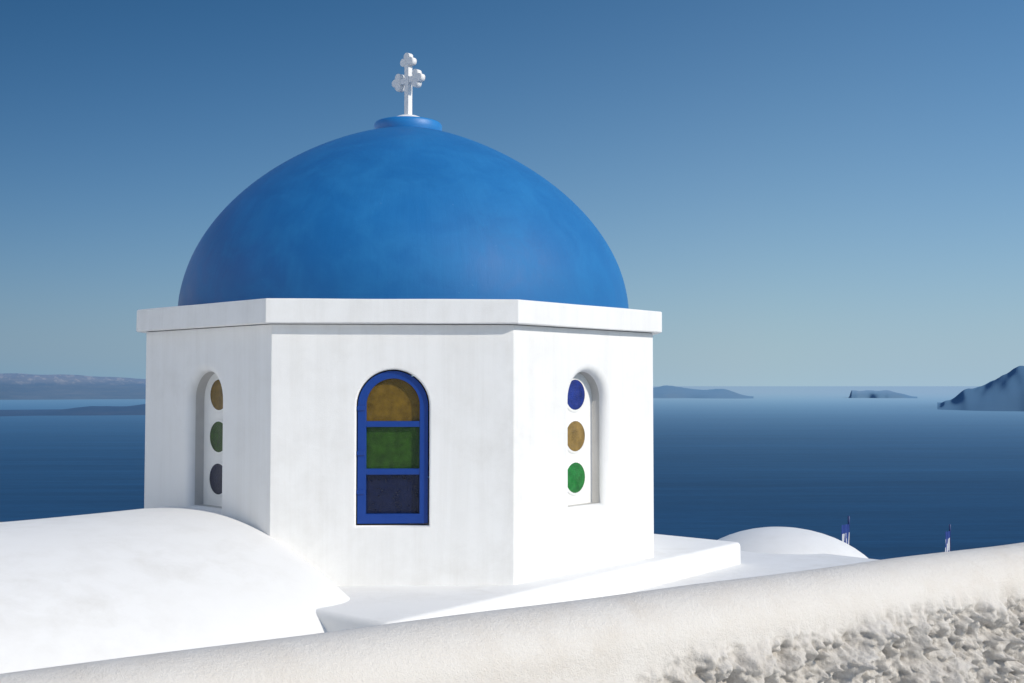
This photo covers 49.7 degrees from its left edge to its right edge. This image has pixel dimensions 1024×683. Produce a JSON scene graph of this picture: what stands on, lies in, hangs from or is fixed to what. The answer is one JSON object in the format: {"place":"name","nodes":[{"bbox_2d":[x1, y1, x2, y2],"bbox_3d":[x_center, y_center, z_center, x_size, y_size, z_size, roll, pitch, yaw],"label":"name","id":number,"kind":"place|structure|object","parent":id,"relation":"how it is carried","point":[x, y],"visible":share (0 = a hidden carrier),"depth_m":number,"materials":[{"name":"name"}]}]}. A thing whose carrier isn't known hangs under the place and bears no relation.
{"place":"outdoors","nodes":[
{"label":"outdoors","id":0,"kind":"place"},
{"bbox_2d":[0,404,145,415],"bbox_3d":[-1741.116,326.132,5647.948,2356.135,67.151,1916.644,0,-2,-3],"label":"distant island","id":1,"kind":"structure","parent":0,"point":[110,410],"depth_m":5136.90,"materials":[{"name":"stone"}]},
{"bbox_2d":[0,386,1023,559],"bbox_3d":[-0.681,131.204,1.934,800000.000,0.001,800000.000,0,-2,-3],"label":"sea","id":2,"kind":"structure","parent":0,"point":[900,477],"depth_m":1821.93,"materials":[{"name":"liquid"}]},
{"bbox_2d":[0,373,145,399],"bbox_3d":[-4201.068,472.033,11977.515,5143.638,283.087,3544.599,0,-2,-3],"label":"caldera rim","id":3,"kind":"object","parent":2,"relation":"in","point":[17,386],"visible":0.36,"depth_m":10800.04,"materials":[{"name":"grey stone"}]},
{"bbox_2d":[653,385,752,398],"bbox_3d":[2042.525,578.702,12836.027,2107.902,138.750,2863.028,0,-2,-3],"label":"island","id":4,"kind":"structure","parent":2,"relation":"in","point":[666,391],"depth_m":11812.68,"materials":[{"name":"grey stone"}]},
{"bbox_2d":[849,390,916,397],"bbox_3d":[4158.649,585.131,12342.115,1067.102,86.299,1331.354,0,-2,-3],"label":"small island","id":5,"kind":"structure","parent":2,"relation":"in","point":[873,394],"depth_m":11916.93,"materials":[{"name":"grey stone"}]},
{"bbox_2d":[937,366,1023,410],"bbox_3d":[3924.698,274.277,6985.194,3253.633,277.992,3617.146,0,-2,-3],"label":"cape","id":6,"kind":"object","parent":2,"relation":"in","point":[1005,392],"visible":0.99,"depth_m":6007.48,"materials":[{"name":"stone"}]},
{"bbox_2d":[0,0,1023,385],"label":"sky","id":7,"kind":"structure","parent":0,"point":[802,192],"materials":[{"name":"blue"}]},
{"bbox_2d":[631,551,876,592],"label":"terrace","id":8,"kind":"structure","parent":0,"point":[753,564],"depth_m":7.15,"materials":[{"name":"white paint"}]},
{"bbox_2d":[0,507,349,673],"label":"vaulted roof","id":9,"kind":"structure","parent":8,"relation":"on","point":[76,589],"depth_m":4.83,"materials":[{"name":"white paint"}]},
{"bbox_2d":[316,517,740,631],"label":"flat roof","id":10,"kind":"structure","parent":8,"relation":"on","point":[675,558],"depth_m":5.63,"materials":[{"name":"white paint"}]},
{"bbox_2d":[136,298,661,585],"bbox_3d":[-0.681,0.575,7.175,3.109,1.468,3.108,0,-2,-3],"label":"church drum","id":11,"kind":"object","parent":10,"relation":"on","point":[494,377],"visible":0.9,"depth_m":5.72,"materials":[{"name":"white paint"}]},
{"bbox_2d":[209,377,222,496],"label":"glass roundels","id":12,"kind":"object","parent":11,"relation":"attached to","point":[216,439],"visible":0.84,"depth_m":6.15,"materials":[{"name":"multicoloured glass"}]},
{"bbox_2d":[356,371,427,523],"bbox_3d":[-0.616,0.544,5.712,0.365,0.784,0.038,0,-2,-3],"label":"arched window","id":13,"kind":"structure","parent":11,"relation":"attached to","point":[392,454],"depth_m":5.72,"materials":[{"name":"multicoloured glass"}]},
{"bbox_2d":[178,126,628,326],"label":"dome","id":14,"kind":"structure","parent":11,"relation":"on","point":[404,212],"depth_m":6.09,"materials":[{"name":"paint"}]},
{"bbox_2d":[374,114,441,130],"bbox_3d":[-0.681,-1.415,7.255,0.444,0.138,0.444,0,-2,-3],"label":"dome cap","id":15,"kind":"object","parent":14,"relation":"on","point":[409,120],"visible":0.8,"depth_m":7.06,"materials":[{"name":"blue paint"}]},
{"bbox_2d":[392,53,424,114],"bbox_3d":[-0.681,-1.668,7.265,0.284,0.455,0.041,-2,-3,42],"label":"cross","id":16,"kind":"object","parent":15,"relation":"on","point":[407,81],"visible":0.99,"depth_m":7.25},
{"bbox_2d":[412,376,428,475],"bbox_3d":[-0.746,0.661,8.636,0.365,0.784,0.038,0,-2,-3],"label":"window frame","id":17,"kind":"structure","parent":11,"relation":"attached to","point":[428,421],"depth_m":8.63,"materials":[{"name":"blue wood"}]},
{"bbox_2d":[567,377,585,494],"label":"glass roundels","id":18,"kind":"object","parent":11,"relation":"attached to","point":[576,437],"visible":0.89,"depth_m":6.23,"materials":[{"name":"multicoloured glass"}]},
{"bbox_2d":[718,527,868,558],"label":"vaulted roof","id":19,"kind":"structure","parent":8,"relation":"on","point":[781,540],"depth_m":7.84,"materials":[{"name":"white paint"}]},
{"bbox_2d":[841,516,849,544],"bbox_3d":[8.989,8.211,29.683,0.076,7.000,0.510,-2,-3,40],"label":"greek flag","id":20,"kind":"object","parent":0,"point":[845,533],"visible":0.31,"depth_m":29.84,"materials":[{"name":"blue fabric"}]},
{"bbox_2d":[945,524,950,551],"bbox_3d":[14.090,9.425,35.669,0.077,7.000,0.551,-2,-3,41],"label":"greek flag","id":21,"kind":"object","parent":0,"point":[948,541],"visible":0.33,"depth_m":35.80,"materials":[{"name":"fabric"}]},
{"bbox_3d":[1.622,3.152,-10.506,15.000,4.000,24.700,0,-2,-3],"label":"viewing terrace","id":22,"kind":"object","parent":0,"visible":0},
{"bbox_2d":[0,542,1023,682],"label":"parapet","id":23,"kind":"structure","parent":22,"relation":"on","point":[957,616],"depth_m":1.67,"materials":[{"name":"white paint"}]}
]}

